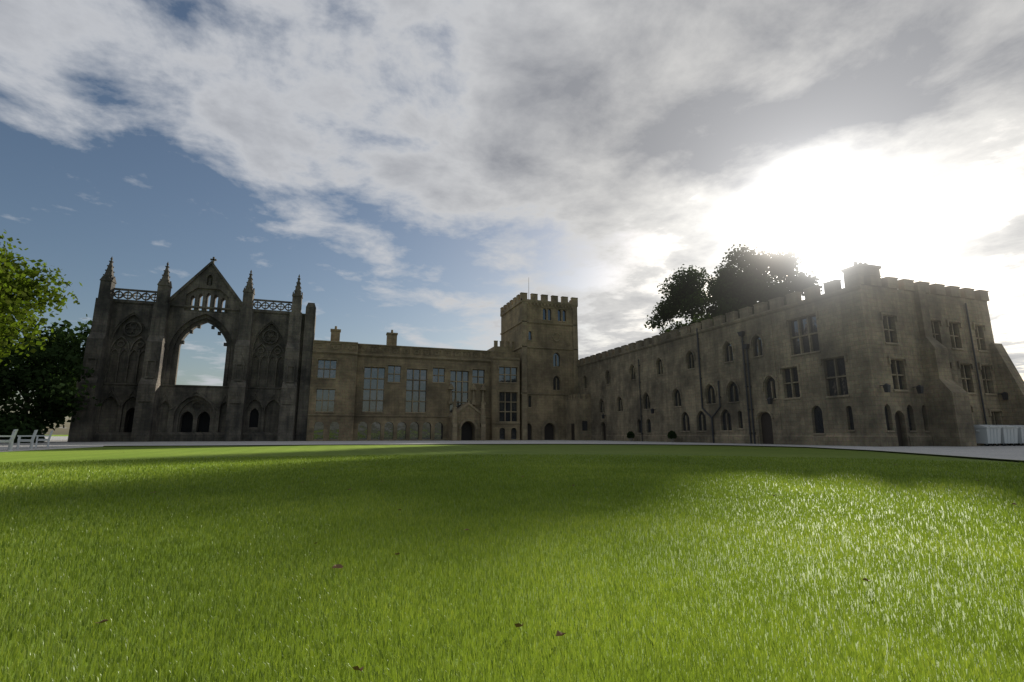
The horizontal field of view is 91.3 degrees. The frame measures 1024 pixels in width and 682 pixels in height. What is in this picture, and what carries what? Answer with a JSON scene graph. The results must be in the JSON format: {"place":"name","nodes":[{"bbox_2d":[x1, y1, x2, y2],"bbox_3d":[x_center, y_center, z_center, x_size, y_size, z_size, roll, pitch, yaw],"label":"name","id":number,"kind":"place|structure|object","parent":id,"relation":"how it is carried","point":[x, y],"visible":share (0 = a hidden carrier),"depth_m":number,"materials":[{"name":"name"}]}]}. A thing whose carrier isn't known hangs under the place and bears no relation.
{"place":"outdoors","nodes":[
{"label":"outdoors","id":0,"kind":"place"},
{"bbox_2d":[0,447,85,451],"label":"gravel path","id":1,"kind":"structure","parent":0,"point":[3,449],"depth_m":25.54,"materials":[{"name":"grey gravel"}]},
{"bbox_2d":[0,429,17,450],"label":"white bench","id":2,"kind":"object","parent":1,"relation":"on","point":[11,440],"visible":1,"depth_m":21.67,"materials":[{"name":"grey paint"}]},
{"bbox_2d":[16,430,37,448],"bbox_3d":[-24.133,4.888,24.864,0.670,0.930,1.750,10,-15,-44],"label":"white bench","id":3,"kind":"object","parent":1,"relation":"on","point":[31,440],"visible":0.98,"depth_m":24.37,"materials":[{"name":"grey paint"}]},
{"bbox_2d":[35,430,52,447],"bbox_3d":[-25.995,5.431,27.767,0.670,0.930,1.750,10,-14,-42],"label":"white bench","id":4,"kind":"object","parent":1,"relation":"on","point":[47,440],"visible":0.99,"depth_m":27.21,"materials":[{"name":"grey paint"}]},
{"bbox_2d":[306,302,573,440],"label":"house walls","id":5,"kind":"structure","parent":0,"point":[348,381],"depth_m":63.13,"materials":[{"name":"beige stone"}]},
{"bbox_2d":[308,292,591,440],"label":"house trim","id":6,"kind":"structure","parent":5,"relation":"attached to","point":[578,410],"depth_m":63.78,"materials":[{"name":"beige stone"}]},
{"bbox_2d":[313,309,586,439],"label":"windows","id":7,"kind":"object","parent":5,"relation":"in","point":[362,430],"visible":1,"depth_m":61.26,"materials":[{"name":"grey glass"}]},
{"bbox_2d":[461,422,574,439],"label":"doors","id":8,"kind":"structure","parent":5,"relation":"in","point":[466,431],"depth_m":64.22,"materials":[{"name":"brown wood"}]},
{"bbox_2d":[0,435,1023,681],"bbox_3d":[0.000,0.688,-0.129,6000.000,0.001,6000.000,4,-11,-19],"label":"lawn","id":9,"kind":"structure","parent":0,"point":[108,453],"depth_m":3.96,"materials":[{"name":"green plant"}]},
{"bbox_2d":[98,449,1015,671],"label":"fallen leaves","id":10,"kind":"object","parent":9,"relation":"on","point":[558,633],"visible":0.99,"depth_m":1.81,"materials":[{"name":"brown plant"}]},
{"bbox_2d":[103,444,1023,462],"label":"curb","id":11,"kind":"structure","parent":9,"relation":"on","point":[995,459],"depth_m":30.49,"materials":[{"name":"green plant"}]},
{"bbox_2d":[0,436,1023,459],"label":"gravel forecourt","id":12,"kind":"structure","parent":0,"point":[1012,452],"depth_m":35.89,"materials":[{"name":"grey gravel"}]},
{"bbox_2d":[1,328,40,398],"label":"yew tree","id":13,"kind":"object","parent":12,"relation":"on","point":[4,338],"visible":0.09,"depth_m":54.90,"materials":[{"name":"green plant"}]},
{"bbox_2d":[0,412,45,442],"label":"shrub","id":14,"kind":"object","parent":12,"relation":"on","point":[22,423],"visible":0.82,"depth_m":42.67,"materials":[{"name":"green plant"}]},
{"bbox_2d":[0,340,101,432],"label":"yew tree","id":15,"kind":"object","parent":12,"relation":"on","point":[57,405],"depth_m":46.53,"materials":[{"name":"green plant"}]},
{"bbox_2d":[10,314,91,397],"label":"tree","id":16,"kind":"object","parent":12,"relation":"on","point":[65,339],"depth_m":60.68,"materials":[{"name":"green plant"}]},
{"bbox_2d":[96,264,315,431],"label":"wall","id":17,"kind":"structure","parent":12,"relation":"on","point":[182,323],"depth_m":54.52,"materials":[{"name":"stone"}]},
{"bbox_2d":[67,257,315,441],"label":"stone trim","id":18,"kind":"structure","parent":17,"relation":"attached to","point":[147,405],"depth_m":53.39,"materials":[{"name":"stone"}]},
{"bbox_2d":[127,408,258,431],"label":"doors","id":19,"kind":"structure","parent":17,"relation":"attached to","point":[203,424],"depth_m":54.60,"materials":[{"name":"black wood"}]},
{"bbox_2d":[627,431,634,437],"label":"planter shrub","id":20,"kind":"object","parent":12,"relation":"on","point":[630,434],"visible":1,"depth_m":53.20,"materials":[{"name":"green plant"}]},
{"bbox_2d":[667,431,676,438],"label":"planter shrub","id":21,"kind":"object","parent":12,"relation":"on","point":[672,435],"visible":1,"depth_m":46.60,"materials":[{"name":"green plant"}]},
{"bbox_2d":[644,264,732,333],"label":"oak tree","id":22,"kind":"object","parent":12,"relation":"on","point":[688,295],"depth_m":69.12,"materials":[{"name":"green plant"}]},
{"bbox_2d":[667,312,710,331],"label":"oak tree","id":23,"kind":"object","parent":12,"relation":"on","point":[689,319],"depth_m":86.38,"materials":[{"name":"green plant"}]},
{"bbox_2d":[706,243,822,321],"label":"oak tree","id":24,"kind":"object","parent":12,"relation":"on","point":[734,288],"visible":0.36,"depth_m":55.74,"materials":[{"name":"green plant"}]},
{"bbox_2d":[974,425,1001,444],"bbox_3d":[29.405,5.814,31.090,1.561,1.200,1.189,4,-11,-19],"label":"planter","id":25,"kind":"object","parent":12,"relation":"on","point":[987,434],"visible":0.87,"depth_m":30.70,"materials":[{"name":"grey plastic"}]},
{"bbox_2d":[995,425,1018,443],"bbox_3d":[30.964,5.913,31.620,1.562,1.200,1.217,4,-11,-19],"label":"planter","id":26,"kind":"object","parent":12,"relation":"on","point":[1009,433],"visible":0.65,"depth_m":31.16,"materials":[{"name":"grey plastic"}]},
{"bbox_2d":[1008,425,1023,443],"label":"planter","id":27,"kind":"object","parent":12,"relation":"on","point":[1021,434],"visible":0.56,"depth_m":31.59,"materials":[{"name":"grey plastic"}]},
{"bbox_2d":[0,0,1023,434],"label":"sky","id":28,"kind":"structure","parent":0,"point":[421,167],"materials":[{"name":"blue"}]},
{"bbox_2d":[578,284,1003,445],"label":"wing walls","id":29,"kind":"structure","parent":0,"point":[850,324],"depth_m":34.70,"materials":[{"name":"beige stone"}]},
{"bbox_2d":[604,412,902,445],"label":"doors","id":30,"kind":"structure","parent":29,"relation":"in","point":[767,429],"depth_m":37.74,"materials":[{"name":"brown wood"}]},
{"bbox_2d":[585,315,996,432],"bbox_3d":[22.068,4.180,44.622,23.087,8.040,43.987,16,-19,-56],"label":"wing glass","id":31,"kind":"object","parent":29,"relation":"in","point":[818,417],"visible":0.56,"depth_m":35.36,"materials":[{"name":"black glass"}]},
{"bbox_2d":[577,261,1023,446],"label":"wing trim","id":32,"kind":"structure","parent":29,"relation":"attached to","point":[950,408],"depth_m":33.42,"materials":[{"name":"beige stone"}]},
{"bbox_2d":[602,303,1007,444],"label":"drainpipes","id":33,"kind":"object","parent":29,"relation":"attached to","point":[887,388],"visible":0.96,"depth_m":39.22,"materials":[{"name":"black metal"}]},
{"bbox_3d":[-46.992,-5.001,25.244,20.515,12.925,19.894,4,-11,-19],"label":"beech tree","id":34,"kind":"object","parent":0,"visible":0},
{"bbox_2d":[0,229,81,365],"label":"beech tree","id":35,"kind":"object","parent":34,"relation":"attached to","point":[17,288],"visible":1,"depth_m":35.60,"materials":[{"name":"green plant"}]}
]}

